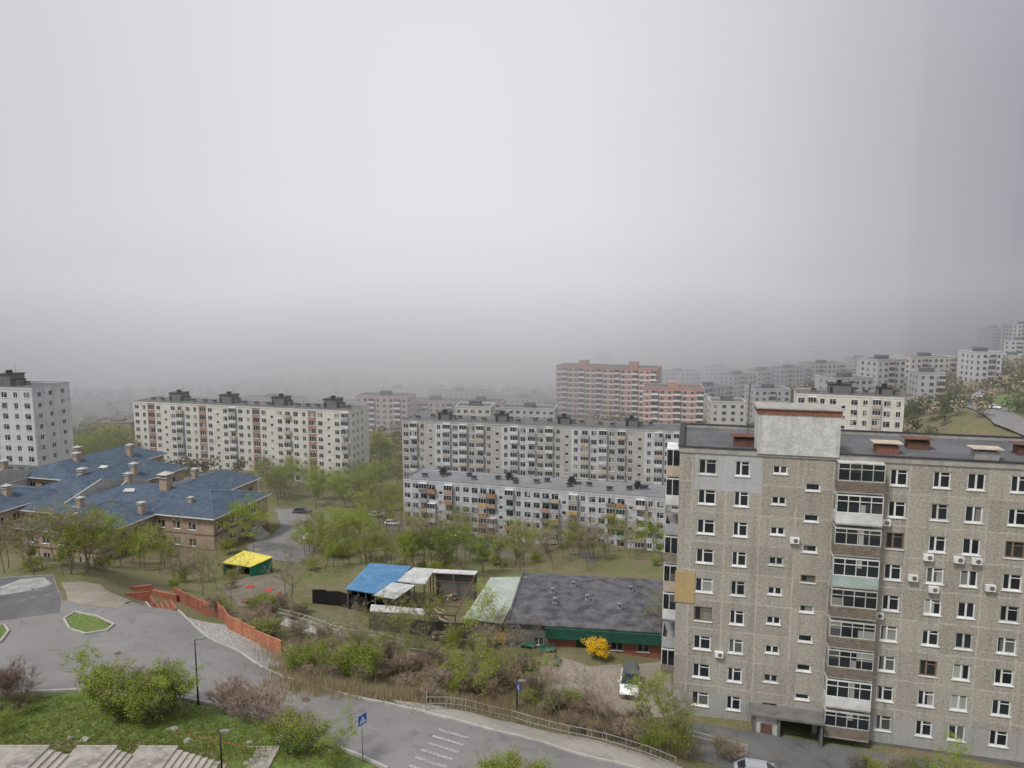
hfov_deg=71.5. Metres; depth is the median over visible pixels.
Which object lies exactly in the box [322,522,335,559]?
bare tree
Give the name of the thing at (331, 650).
bare shrub
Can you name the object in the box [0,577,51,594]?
wet patch
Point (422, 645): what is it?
shrub
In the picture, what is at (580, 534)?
bare tree
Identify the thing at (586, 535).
tree
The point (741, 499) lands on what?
window
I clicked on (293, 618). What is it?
bare shrub
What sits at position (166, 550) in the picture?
tree
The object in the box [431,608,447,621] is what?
lumber pile
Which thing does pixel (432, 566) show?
shrub
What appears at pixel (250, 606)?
bare shrub
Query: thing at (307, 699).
manhole cover
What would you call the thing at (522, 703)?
bare shrub
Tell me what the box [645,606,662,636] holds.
bare tree
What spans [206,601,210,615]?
concrete fence panel
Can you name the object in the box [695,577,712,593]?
window
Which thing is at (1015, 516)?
window
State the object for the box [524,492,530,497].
window
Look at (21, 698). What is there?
bare shrub
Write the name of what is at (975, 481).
window
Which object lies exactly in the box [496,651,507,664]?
bare shrub
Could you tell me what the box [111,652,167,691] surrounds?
tree
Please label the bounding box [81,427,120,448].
tree
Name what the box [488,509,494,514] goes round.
window
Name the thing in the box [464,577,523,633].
shed
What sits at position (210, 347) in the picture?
ground
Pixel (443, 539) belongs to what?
tree
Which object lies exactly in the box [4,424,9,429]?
window
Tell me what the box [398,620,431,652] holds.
tree
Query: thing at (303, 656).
shrub
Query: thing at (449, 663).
shrub
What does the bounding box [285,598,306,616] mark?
bare shrub
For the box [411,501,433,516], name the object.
bare tree
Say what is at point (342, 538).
tree
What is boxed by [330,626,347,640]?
bare shrub
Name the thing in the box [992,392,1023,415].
hill meadow
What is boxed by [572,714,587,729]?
bare shrub
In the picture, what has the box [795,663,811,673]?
window
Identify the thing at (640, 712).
bare shrub
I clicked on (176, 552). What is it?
bare tree
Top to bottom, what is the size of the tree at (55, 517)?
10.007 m
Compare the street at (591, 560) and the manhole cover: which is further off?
the street at (591, 560)
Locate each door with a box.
[576,640,587,647]
[755,717,777,735]
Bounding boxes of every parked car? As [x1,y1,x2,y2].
[292,507,311,513]
[384,519,399,525]
[619,662,639,697]
[733,758,775,767]
[986,404,1001,408]
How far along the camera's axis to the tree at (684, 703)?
63.99 m
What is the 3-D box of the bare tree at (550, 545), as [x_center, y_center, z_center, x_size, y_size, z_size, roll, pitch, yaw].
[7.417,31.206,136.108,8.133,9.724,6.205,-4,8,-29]
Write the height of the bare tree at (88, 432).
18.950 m
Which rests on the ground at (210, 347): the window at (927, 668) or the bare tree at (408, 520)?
the bare tree at (408, 520)
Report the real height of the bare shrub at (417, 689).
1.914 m
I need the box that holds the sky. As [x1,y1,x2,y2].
[0,0,1023,307]
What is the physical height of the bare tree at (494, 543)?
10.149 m
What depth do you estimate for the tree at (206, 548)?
106.45 m
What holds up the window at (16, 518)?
in the kindergarten building at (141, 485)
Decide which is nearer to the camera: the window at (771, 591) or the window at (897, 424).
the window at (771, 591)
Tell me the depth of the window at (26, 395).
192.15 m
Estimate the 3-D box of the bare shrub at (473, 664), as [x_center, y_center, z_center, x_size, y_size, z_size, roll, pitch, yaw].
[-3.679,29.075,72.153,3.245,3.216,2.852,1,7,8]
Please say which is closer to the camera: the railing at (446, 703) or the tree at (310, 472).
the railing at (446, 703)
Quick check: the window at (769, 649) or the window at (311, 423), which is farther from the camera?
the window at (311, 423)
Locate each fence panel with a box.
[125,591,149,601]
[150,596,154,606]
[164,600,169,608]
[169,599,176,610]
[174,587,187,605]
[187,594,201,612]
[201,599,205,614]
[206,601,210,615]
[210,601,215,615]
[216,600,221,618]
[221,605,228,626]
[227,615,240,634]
[241,621,255,641]
[255,630,281,654]
[312,589,325,604]
[326,591,338,605]
[339,591,352,609]
[353,594,367,612]
[369,613,382,630]
[383,615,397,632]
[397,618,413,633]
[413,619,429,635]
[430,621,447,636]
[448,622,465,638]
[465,624,489,638]
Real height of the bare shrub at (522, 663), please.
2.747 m
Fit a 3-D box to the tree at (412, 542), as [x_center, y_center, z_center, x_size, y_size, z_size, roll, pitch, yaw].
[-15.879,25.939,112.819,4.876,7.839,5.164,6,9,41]
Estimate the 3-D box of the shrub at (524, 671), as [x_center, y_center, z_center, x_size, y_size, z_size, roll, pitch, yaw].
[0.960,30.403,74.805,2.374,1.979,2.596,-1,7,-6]
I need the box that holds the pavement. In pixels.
[394,700,681,767]
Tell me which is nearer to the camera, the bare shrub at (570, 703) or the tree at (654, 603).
the bare shrub at (570, 703)
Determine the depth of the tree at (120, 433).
289.93 m
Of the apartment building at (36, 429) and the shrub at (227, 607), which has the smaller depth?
the shrub at (227, 607)
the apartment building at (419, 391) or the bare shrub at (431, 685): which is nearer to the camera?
the bare shrub at (431, 685)
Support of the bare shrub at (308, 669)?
on the ground at (210, 347)
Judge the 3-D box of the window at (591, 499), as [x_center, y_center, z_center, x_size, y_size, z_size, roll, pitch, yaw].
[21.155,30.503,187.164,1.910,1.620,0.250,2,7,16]
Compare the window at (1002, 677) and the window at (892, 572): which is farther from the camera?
the window at (892, 572)
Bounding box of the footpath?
[61,582,129,607]
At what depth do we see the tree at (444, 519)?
191.65 m
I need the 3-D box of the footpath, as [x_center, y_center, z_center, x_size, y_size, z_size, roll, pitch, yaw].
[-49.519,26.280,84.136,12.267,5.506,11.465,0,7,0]
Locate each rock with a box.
[79,736,89,742]
[170,726,178,730]
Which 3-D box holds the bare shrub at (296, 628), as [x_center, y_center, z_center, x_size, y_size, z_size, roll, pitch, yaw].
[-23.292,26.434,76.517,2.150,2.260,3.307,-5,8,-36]
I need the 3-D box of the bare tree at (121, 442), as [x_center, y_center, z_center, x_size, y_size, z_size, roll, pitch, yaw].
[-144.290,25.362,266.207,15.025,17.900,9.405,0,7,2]
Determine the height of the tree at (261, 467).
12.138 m
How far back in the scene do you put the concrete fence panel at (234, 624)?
75.63 m
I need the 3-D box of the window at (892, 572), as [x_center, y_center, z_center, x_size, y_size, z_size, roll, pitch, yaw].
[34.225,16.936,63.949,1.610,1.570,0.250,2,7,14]
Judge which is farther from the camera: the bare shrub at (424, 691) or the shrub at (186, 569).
the shrub at (186, 569)
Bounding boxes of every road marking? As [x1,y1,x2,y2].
[64,670,375,729]
[408,728,468,767]
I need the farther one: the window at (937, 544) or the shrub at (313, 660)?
the shrub at (313, 660)
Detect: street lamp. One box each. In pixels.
[194,637,205,704]
[219,729,229,767]
[516,679,524,708]
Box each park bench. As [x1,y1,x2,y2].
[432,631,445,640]
[520,641,535,649]
[539,643,555,653]
[553,652,560,666]
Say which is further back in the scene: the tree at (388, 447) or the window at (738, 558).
the tree at (388, 447)
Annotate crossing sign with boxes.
[358,713,366,761]
[518,684,520,708]
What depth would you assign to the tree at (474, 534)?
138.75 m
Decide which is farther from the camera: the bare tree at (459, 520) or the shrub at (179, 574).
the bare tree at (459, 520)
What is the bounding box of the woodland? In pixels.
[70,354,1023,479]
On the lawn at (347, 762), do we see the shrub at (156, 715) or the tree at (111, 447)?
the shrub at (156, 715)
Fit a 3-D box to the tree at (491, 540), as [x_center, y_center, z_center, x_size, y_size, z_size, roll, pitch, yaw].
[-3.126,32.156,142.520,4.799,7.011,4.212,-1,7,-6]
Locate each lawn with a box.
[0,693,376,767]
[324,508,398,543]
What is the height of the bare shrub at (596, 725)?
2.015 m
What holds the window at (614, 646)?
in the workshop building at (571, 610)
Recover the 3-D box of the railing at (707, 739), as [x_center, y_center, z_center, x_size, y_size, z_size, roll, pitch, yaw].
[18.368,32.354,64.030,5.363,1.338,0.214,3,7,23]
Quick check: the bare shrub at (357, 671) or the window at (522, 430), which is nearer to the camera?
the bare shrub at (357, 671)
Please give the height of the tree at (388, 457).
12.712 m
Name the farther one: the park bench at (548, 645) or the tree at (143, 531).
the tree at (143, 531)
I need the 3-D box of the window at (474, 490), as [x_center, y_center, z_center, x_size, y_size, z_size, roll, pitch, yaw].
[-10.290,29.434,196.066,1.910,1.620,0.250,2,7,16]
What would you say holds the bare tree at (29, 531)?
on the ground at (210, 347)
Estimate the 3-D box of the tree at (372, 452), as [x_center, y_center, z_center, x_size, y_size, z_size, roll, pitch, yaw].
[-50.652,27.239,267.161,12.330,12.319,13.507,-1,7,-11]
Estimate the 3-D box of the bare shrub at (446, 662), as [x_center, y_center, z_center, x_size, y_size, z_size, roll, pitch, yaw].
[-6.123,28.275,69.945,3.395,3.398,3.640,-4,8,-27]
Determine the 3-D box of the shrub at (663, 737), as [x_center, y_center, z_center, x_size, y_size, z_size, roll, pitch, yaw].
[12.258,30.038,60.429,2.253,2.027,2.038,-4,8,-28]
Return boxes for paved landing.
[0,745,49,767]
[65,745,117,767]
[129,745,178,767]
[247,746,279,767]
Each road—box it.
[0,574,625,767]
[246,506,319,562]
[680,720,975,767]
[965,389,1023,434]
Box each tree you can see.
[0,503,48,574]
[0,515,27,567]
[0,516,25,572]
[0,518,48,568]
[5,512,43,558]
[7,494,68,567]
[8,511,43,556]
[13,494,81,560]
[31,500,91,573]
[31,501,76,565]
[43,503,89,569]
[44,526,59,540]
[46,500,118,573]
[50,518,93,574]
[58,511,89,568]
[58,638,103,679]
[59,504,102,571]
[60,509,107,571]
[65,500,108,566]
[73,419,104,443]
[73,432,97,453]
[73,435,93,454]
[73,437,96,454]
[74,420,97,438]
[74,514,101,568]
[78,513,123,560]
[79,438,100,454]
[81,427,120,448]
[83,430,115,451]
[83,527,120,575]
[84,432,112,452]
[85,439,120,453]
[91,521,121,569]
[92,510,127,563]
[94,422,124,437]
[94,507,131,555]
[96,438,123,450]
[98,533,133,567]
[99,421,133,442]
[99,521,136,563]
[100,423,131,447]
[103,430,140,446]
[107,422,131,444]
[108,531,135,562]
[109,429,126,445]
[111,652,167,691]
[112,425,134,446]
[117,435,141,446]
[119,521,158,565]
[119,526,151,564]
[122,534,148,569]
[135,522,170,568]
[141,523,181,571]
[141,537,178,572]
[145,656,210,714]
[149,658,184,697]
[150,509,195,567]
[154,531,190,579]
[154,537,185,570]
[167,553,197,583]
[172,532,219,595]
[183,548,216,581]
[188,536,224,573]
[191,557,225,589]
[193,533,223,570]
[213,548,254,600]
[216,491,270,549]
[228,507,271,551]
[247,447,282,489]
[248,459,277,489]
[249,455,275,486]
[253,460,286,492]
[258,467,283,499]
[260,461,294,505]
[262,537,322,604]
[267,469,297,499]
[269,461,298,495]
[270,469,291,495]
[270,552,293,592]
[271,458,297,493]
[283,454,300,479]
[289,509,325,550]
[290,512,319,547]
[290,523,319,563]
[294,462,310,487]
[295,514,342,566]
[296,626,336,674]
[299,462,329,487]
[299,511,327,550]
[300,452,322,490]
[300,512,326,534]
[301,522,326,554]
[303,477,326,498]
[305,469,327,499]
[305,525,328,550]
[307,694,359,760]
[310,480,329,507]
[311,468,331,485]
[315,506,354,556]
[315,528,342,570]
[318,508,353,555]
[319,464,350,500]
[319,620,367,643]
[320,465,355,498]
[320,505,344,547]
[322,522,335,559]
[323,471,354,507]
[323,528,354,567]
[325,478,355,509]
[325,589,373,643]
[329,522,356,560]
[329,528,359,562]
[332,480,358,504]
[333,470,356,500]
[333,516,362,545]
[333,630,363,652]
[335,505,364,544]
[336,507,370,551]
[343,604,395,648]
[344,466,382,502]
[345,459,364,492]
[345,510,377,532]
[345,519,389,566]
[347,468,377,501]
[347,525,368,557]
[348,454,380,475]
[349,484,370,507]
[350,493,379,516]
[350,529,379,561]
[351,473,369,502]
[351,521,366,552]
[353,465,384,487]
[353,523,389,561]
[353,602,385,635]
[354,480,402,528]
[355,459,377,476]
[356,469,380,497]
[357,526,382,560]
[359,489,399,530]
[363,459,396,494]
[365,535,389,559]
[367,531,401,563]
[368,477,382,494]
[369,429,392,454]
[369,485,404,528]
[369,524,398,559]
[370,432,394,451]
[370,442,392,460]
[371,431,401,466]
[371,587,410,639]
[372,461,391,495]
[375,447,399,466]
[376,436,401,461]
[377,480,403,518]
[377,529,400,564]
[378,481,401,502]
[379,503,412,530]
[382,486,413,529]
[383,610,416,649]
[384,440,401,467]
[384,527,421,560]
[386,450,402,482]
[387,521,417,560]
[389,461,402,490]
[389,509,418,536]
[391,526,425,559]
[392,527,418,567]
[393,526,425,565]
[394,506,419,557]
[395,527,418,563]
[396,619,439,658]
[398,508,425,541]
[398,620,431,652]
[399,507,422,533]
[402,600,436,633]
[406,594,442,631]
[407,506,444,556]
[408,526,435,563]
[409,518,435,567]
[410,510,434,528]
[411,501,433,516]
[413,512,434,530]
[417,579,453,640]
[418,521,456,562]
[424,533,449,561]
[425,521,453,557]
[428,532,454,560]
[434,512,451,526]
[435,520,473,568]
[437,517,476,556]
[440,533,469,564]
[441,551,472,569]
[443,503,468,526]
[445,648,473,693]
[447,504,476,538]
[448,506,475,528]
[450,514,471,544]
[451,525,479,563]
[458,514,474,543]
[460,582,505,633]
[462,532,500,571]
[464,628,497,652]
[466,617,504,649]
[466,619,516,667]
[466,632,505,693]
[466,650,488,670]
[468,519,487,538]
[468,595,510,624]
[469,531,493,576]
[475,633,522,693]
[476,522,514,566]
[478,604,524,650]
[480,505,503,531]
[485,518,499,546]
[486,531,505,555]
[491,532,514,563]
[491,625,531,658]
[494,522,548,562]
[499,516,528,564]
[503,516,537,561]
[506,516,544,563]
[507,604,544,650]
[509,525,546,557]
[512,511,527,544]
[527,645,585,726]
[528,650,562,683]
[531,522,554,555]
[535,524,567,569]
[538,519,558,551]
[538,525,559,559]
[553,534,570,561]
[554,515,579,549]
[557,524,585,558]
[558,508,583,547]
[561,530,580,553]
[561,662,607,730]
[563,509,594,553]
[563,512,603,570]
[563,516,604,558]
[563,518,590,544]
[565,657,621,721]
[571,515,592,559]
[580,506,602,548]
[584,520,602,558]
[589,519,614,545]
[591,679,642,738]
[592,526,614,559]
[598,530,612,558]
[601,510,635,551]
[614,663,678,722]
[616,514,642,558]
[618,518,646,553]
[627,494,670,552]
[631,672,700,732]
[633,578,662,617]
[636,511,654,547]
[639,520,663,548]
[645,529,663,563]
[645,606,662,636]
[646,518,664,547]
[652,529,664,560]
[665,683,703,730]
[930,726,978,767]
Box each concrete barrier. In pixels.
[130,584,151,594]
[151,589,177,602]
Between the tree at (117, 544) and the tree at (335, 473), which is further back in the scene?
the tree at (335, 473)
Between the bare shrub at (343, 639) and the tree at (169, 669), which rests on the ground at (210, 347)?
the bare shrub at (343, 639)
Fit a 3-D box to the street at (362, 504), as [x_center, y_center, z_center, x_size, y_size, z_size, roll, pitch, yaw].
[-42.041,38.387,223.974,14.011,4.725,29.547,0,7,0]
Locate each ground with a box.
[0,307,1023,767]
[222,574,291,606]
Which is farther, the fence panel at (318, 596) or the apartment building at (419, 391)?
the apartment building at (419, 391)
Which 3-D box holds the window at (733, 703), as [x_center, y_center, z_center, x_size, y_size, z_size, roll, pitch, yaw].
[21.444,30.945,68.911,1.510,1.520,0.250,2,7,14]
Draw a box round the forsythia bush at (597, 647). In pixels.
[580,636,609,660]
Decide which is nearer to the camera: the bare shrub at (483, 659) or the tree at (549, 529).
the bare shrub at (483, 659)
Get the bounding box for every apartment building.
[0,370,73,469]
[73,422,90,434]
[91,417,134,448]
[132,387,369,487]
[239,393,307,401]
[313,399,355,403]
[355,390,415,433]
[370,385,424,396]
[401,404,680,512]
[403,467,667,551]
[416,395,505,414]
[426,387,490,397]
[455,400,494,415]
[498,393,549,404]
[501,402,557,418]
[519,388,552,396]
[556,359,661,419]
[592,351,612,363]
[643,381,703,422]
[661,383,1023,767]
[662,368,700,383]
[675,361,717,368]
[699,364,736,382]
[699,381,732,396]
[703,393,710,417]
[707,395,746,424]
[717,370,756,397]
[741,367,771,384]
[744,383,790,425]
[766,364,810,386]
[793,378,904,431]
[798,360,844,381]
[800,346,821,361]
[814,372,873,389]
[844,355,863,369]
[856,354,905,390]
[892,352,956,382]
[906,367,945,411]
[956,347,1002,389]
[975,326,1000,350]
[999,321,1023,351]
[1003,337,1023,358]
[1003,352,1021,366]
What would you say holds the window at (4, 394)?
in the apartment building at (36, 429)
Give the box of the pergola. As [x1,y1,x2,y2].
[425,573,475,621]
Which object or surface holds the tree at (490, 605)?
on the ground at (210, 347)
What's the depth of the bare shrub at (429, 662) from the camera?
70.50 m
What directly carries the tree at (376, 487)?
on the ground at (210, 347)
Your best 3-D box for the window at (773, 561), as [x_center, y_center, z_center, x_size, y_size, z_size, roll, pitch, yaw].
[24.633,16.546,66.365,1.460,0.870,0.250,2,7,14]
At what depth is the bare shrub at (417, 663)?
71.36 m
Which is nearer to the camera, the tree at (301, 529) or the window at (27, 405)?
the tree at (301, 529)
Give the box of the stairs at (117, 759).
[100,750,137,767]
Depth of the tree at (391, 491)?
222.64 m
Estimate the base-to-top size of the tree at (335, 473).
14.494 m
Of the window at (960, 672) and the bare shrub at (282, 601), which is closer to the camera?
the window at (960, 672)
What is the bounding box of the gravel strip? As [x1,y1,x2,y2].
[187,617,382,698]
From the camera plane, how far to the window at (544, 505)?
191.02 m
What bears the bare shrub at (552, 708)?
on the ground at (210, 347)
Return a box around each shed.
[222,551,272,576]
[346,563,411,613]
[370,604,429,618]
[374,582,414,613]
[398,567,433,607]
[432,569,477,601]
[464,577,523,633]
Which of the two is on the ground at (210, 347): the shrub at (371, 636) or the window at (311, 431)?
the shrub at (371, 636)
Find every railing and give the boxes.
[171,731,245,758]
[278,608,403,644]
[284,617,393,645]
[426,697,675,767]
[686,729,746,754]
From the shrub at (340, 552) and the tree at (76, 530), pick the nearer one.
the tree at (76, 530)
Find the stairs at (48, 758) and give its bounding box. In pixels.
[29,749,75,767]
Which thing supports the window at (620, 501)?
in the apartment building at (508, 495)
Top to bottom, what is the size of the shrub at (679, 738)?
4.143 m
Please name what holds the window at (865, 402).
in the apartment building at (879, 408)
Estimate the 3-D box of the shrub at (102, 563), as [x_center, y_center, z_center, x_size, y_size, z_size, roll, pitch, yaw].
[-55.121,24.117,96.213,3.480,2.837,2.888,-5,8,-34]
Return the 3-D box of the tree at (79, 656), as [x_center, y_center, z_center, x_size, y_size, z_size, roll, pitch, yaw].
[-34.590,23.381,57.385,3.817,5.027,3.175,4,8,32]
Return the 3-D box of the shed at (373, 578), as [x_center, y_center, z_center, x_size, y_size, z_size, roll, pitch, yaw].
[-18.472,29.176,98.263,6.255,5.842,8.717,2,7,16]
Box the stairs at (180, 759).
[164,750,226,767]
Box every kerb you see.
[0,623,9,642]
[0,688,387,767]
[63,611,114,634]
[145,601,639,767]
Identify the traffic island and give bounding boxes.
[0,625,6,638]
[66,613,111,631]
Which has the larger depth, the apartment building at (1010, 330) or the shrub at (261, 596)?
the apartment building at (1010, 330)
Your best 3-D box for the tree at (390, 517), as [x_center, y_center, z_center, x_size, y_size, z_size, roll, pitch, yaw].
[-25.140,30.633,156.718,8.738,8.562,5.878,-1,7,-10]
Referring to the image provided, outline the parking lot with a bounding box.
[0,576,60,619]
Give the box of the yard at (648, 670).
[514,658,674,718]
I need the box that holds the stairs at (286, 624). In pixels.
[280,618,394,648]
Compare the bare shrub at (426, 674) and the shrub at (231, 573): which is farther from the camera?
the shrub at (231, 573)
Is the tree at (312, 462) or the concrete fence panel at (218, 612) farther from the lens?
the tree at (312, 462)
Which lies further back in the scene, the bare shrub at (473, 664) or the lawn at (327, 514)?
the lawn at (327, 514)
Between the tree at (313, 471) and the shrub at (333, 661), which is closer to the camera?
the shrub at (333, 661)
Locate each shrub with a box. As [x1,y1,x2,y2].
[0,654,30,699]
[0,663,22,706]
[0,663,42,701]
[0,678,40,713]
[0,703,26,731]
[19,555,45,570]
[24,543,38,557]
[51,546,75,564]
[70,651,129,710]
[79,653,148,707]
[87,678,143,718]
[89,675,141,719]
[91,553,118,569]
[107,678,161,723]
[111,664,155,695]
[123,661,186,713]
[126,666,189,722]
[130,657,203,716]
[166,577,182,588]
[170,569,189,579]
[180,564,188,573]
[202,593,224,615]
[203,673,242,714]
[210,592,230,606]
[214,671,259,718]
[217,537,236,554]
[221,602,233,612]
[223,566,240,578]
[223,578,236,588]
[223,678,275,723]
[237,608,256,625]
[244,596,260,607]
[245,679,295,725]
[246,597,260,609]
[246,604,258,611]
[247,615,275,634]
[249,604,275,622]
[251,616,284,635]
[256,589,277,607]
[256,597,271,612]
[256,703,298,741]
[257,618,271,632]
[267,605,279,614]
[272,724,303,754]
[273,639,318,671]
[273,706,315,750]
[275,592,291,610]
[279,710,336,755]
[282,639,304,650]
[284,649,308,669]
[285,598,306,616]
[286,620,304,635]
[286,637,305,647]
[289,614,297,621]
[291,618,311,633]
[298,661,316,678]
[299,599,309,612]
[300,647,323,667]
[303,556,319,570]
[306,622,338,641]
[311,631,342,656]
[315,638,364,674]
[318,662,338,677]
[320,737,348,767]
[322,638,346,659]
[324,639,350,657]
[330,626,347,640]
[330,633,353,646]
[330,636,380,679]
[333,546,350,557]
[342,633,390,666]
[349,661,373,684]
[351,647,386,683]
[362,666,386,686]
[370,654,398,677]
[376,632,393,643]
[379,640,396,659]
[380,636,399,654]
[384,644,416,672]
[386,656,413,676]
[389,669,414,689]
[392,651,413,668]
[392,652,417,675]
[394,559,408,565]
[409,651,424,670]
[412,682,427,698]
[413,641,428,652]
[413,652,444,669]
[413,658,438,682]
[414,673,440,688]
[417,558,428,567]
[418,643,441,660]
[419,683,438,701]
[420,677,443,701]
[427,664,452,689]
[429,561,442,574]
[429,675,445,687]
[431,649,471,672]
[433,665,463,682]
[437,557,454,567]
[437,634,445,646]
[437,651,459,672]
[438,652,449,665]
[440,563,454,569]
[441,645,459,659]
[442,622,464,647]
[443,676,460,692]
[446,640,459,650]
[449,666,473,681]
[452,677,467,693]
[458,672,472,692]
[463,655,483,673]
[463,671,486,696]
[465,680,484,693]
[467,626,497,645]
[467,637,476,649]
[468,668,485,688]
[472,651,496,669]
[472,741,524,767]
[477,664,506,685]
[478,674,504,698]
[489,554,499,565]
[493,631,507,643]
[493,663,518,690]
[496,558,508,569]
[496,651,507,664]
[499,621,522,641]
[501,657,521,676]
[512,657,532,671]
[513,655,533,672]
[513,666,531,677]
[519,686,540,705]
[519,692,530,706]
[520,670,538,688]
[521,671,553,696]
[523,751,570,767]
[525,655,542,672]
[529,550,542,561]
[537,701,549,713]
[538,687,567,713]
[541,688,568,712]
[558,708,586,732]
[559,683,585,703]
[563,695,583,713]
[563,708,583,721]
[566,699,585,715]
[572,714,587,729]
[581,689,599,710]
[586,717,602,737]
[594,702,620,720]
[602,723,618,739]
[607,713,627,732]
[608,710,634,725]
[609,713,644,745]
[623,706,638,718]
[627,706,675,752]
[630,700,655,719]
[630,721,650,739]
[650,555,660,565]
[653,727,670,746]
[656,703,703,757]
[709,730,733,759]
[718,734,749,760]
[845,751,873,767]
[859,751,889,767]
[885,750,907,767]
[900,751,935,767]
[935,756,977,767]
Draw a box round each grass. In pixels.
[239,631,722,762]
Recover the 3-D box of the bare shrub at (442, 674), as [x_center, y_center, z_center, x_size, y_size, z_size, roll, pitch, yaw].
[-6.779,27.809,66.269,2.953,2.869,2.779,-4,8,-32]
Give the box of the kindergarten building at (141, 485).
[0,443,271,561]
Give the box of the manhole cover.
[301,697,309,701]
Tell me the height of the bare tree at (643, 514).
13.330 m
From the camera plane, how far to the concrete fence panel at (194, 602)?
90.19 m
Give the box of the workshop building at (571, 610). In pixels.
[506,571,674,658]
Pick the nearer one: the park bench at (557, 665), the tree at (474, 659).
the tree at (474, 659)
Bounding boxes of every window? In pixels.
[1,392,6,397]
[2,403,7,408]
[3,413,8,419]
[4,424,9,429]
[5,435,10,440]
[6,445,10,450]
[13,512,19,520]
[23,393,29,398]
[24,403,29,408]
[25,414,30,419]
[26,425,31,430]
[27,436,32,441]
[28,446,33,451]
[29,457,34,462]
[41,536,49,544]
[148,405,153,409]
[149,420,154,424]
[158,520,164,527]
[173,521,179,528]
[188,522,195,530]
[189,538,196,546]
[200,423,205,427]
[252,410,258,414]
[253,418,258,422]
[253,426,259,430]
[309,412,314,417]
[309,420,314,425]
[309,429,315,433]
[404,492,409,497]
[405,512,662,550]
[412,483,417,488]
[413,493,418,498]
[421,493,426,498]
[429,484,434,489]
[429,494,434,499]
[463,487,468,492]
[463,497,468,502]
[472,488,477,493]
[472,498,477,503]
[472,507,477,513]
[480,488,486,493]
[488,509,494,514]
[489,489,494,493]
[489,499,494,503]
[506,500,512,505]
[506,510,512,516]
[520,428,525,432]
[520,437,525,441]
[520,445,525,449]
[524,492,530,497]
[524,502,530,507]
[524,512,530,517]
[533,513,539,518]
[534,492,539,498]
[534,503,539,508]
[534,638,543,645]
[542,493,548,498]
[542,503,548,508]
[542,513,548,518]
[551,504,557,509]
[552,494,557,498]
[589,497,595,502]
[589,507,595,513]
[591,431,596,435]
[591,440,596,444]
[591,448,596,453]
[598,497,604,503]
[598,508,604,513]
[598,518,604,524]
[608,498,614,503]
[609,440,614,445]
[609,449,614,454]
[610,643,623,651]
[617,499,624,504]
[636,644,649,653]
[637,511,643,516]
[656,513,663,518]
[657,502,663,508]
[665,434,670,438]
[691,663,709,679]
[691,691,708,707]
[692,634,710,651]
[693,606,711,622]
[695,548,713,564]
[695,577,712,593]
[696,519,714,535]
[697,489,715,505]
[698,459,717,475]
[725,695,740,711]
[726,667,741,683]
[727,638,743,655]
[728,610,744,626]
[729,580,745,597]
[730,551,746,567]
[731,521,747,537]
[733,491,749,507]
[734,461,750,477]
[762,674,778,684]
[764,645,779,655]
[765,616,780,625]
[766,586,782,596]
[768,556,783,566]
[769,526,785,536]
[770,496,786,505]
[772,465,788,475]
[794,693,809,701]
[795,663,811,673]
[796,634,812,643]
[798,398,804,402]
[798,605,814,614]
[799,575,815,583]
[801,544,817,553]
[803,514,819,523]
[804,483,820,492]
[830,399,836,403]
[850,410,856,415]
[850,420,856,425]
[851,400,857,405]
[863,400,867,405]
[873,715,891,732]
[875,685,893,703]
[877,655,895,673]
[878,625,897,643]
[880,594,899,612]
[882,563,901,581]
[883,411,889,416]
[883,422,889,427]
[884,401,890,406]
[884,532,903,550]
[886,501,906,518]
[888,469,908,486]
[895,422,899,427]
[914,720,932,738]
[916,690,934,708]
[918,660,936,678]
[920,629,939,647]
[922,598,941,616]
[925,567,943,585]
[927,535,946,553]
[929,503,948,521]
[931,471,951,489]
[946,724,965,742]
[948,694,967,712]
[951,663,970,682]
[953,632,972,651]
[956,601,975,619]
[958,570,977,588]
[961,538,980,556]
[963,506,983,524]
[966,473,985,491]
[987,730,1008,748]
[990,699,1010,717]
[992,668,1013,687]
[995,637,1016,655]
[998,605,1019,624]
[1000,573,1022,592]
[1003,541,1023,559]
[1006,508,1023,526]
[1009,475,1023,493]
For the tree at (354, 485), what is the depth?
217.74 m
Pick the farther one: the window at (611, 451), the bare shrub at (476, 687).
the window at (611, 451)
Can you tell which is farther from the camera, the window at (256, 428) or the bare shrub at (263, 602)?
the window at (256, 428)
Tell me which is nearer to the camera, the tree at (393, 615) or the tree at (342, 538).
the tree at (393, 615)
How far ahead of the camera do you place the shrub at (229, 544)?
130.23 m
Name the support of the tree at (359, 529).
on the ground at (210, 347)
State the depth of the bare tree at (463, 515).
190.53 m
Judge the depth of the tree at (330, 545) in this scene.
112.91 m
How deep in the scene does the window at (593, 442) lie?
225.85 m
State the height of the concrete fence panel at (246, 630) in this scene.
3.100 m
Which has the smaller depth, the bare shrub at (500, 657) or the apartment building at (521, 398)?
the bare shrub at (500, 657)
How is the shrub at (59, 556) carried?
on the ground at (210, 347)
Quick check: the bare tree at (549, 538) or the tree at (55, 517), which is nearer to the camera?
the tree at (55, 517)
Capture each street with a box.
[360,499,398,516]
[388,521,596,564]
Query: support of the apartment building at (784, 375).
on the ground at (210, 347)
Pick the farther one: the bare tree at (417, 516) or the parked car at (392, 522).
the parked car at (392, 522)
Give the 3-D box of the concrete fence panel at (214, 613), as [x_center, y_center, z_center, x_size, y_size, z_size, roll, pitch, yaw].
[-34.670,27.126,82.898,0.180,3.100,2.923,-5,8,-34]
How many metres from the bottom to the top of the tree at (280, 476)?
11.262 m

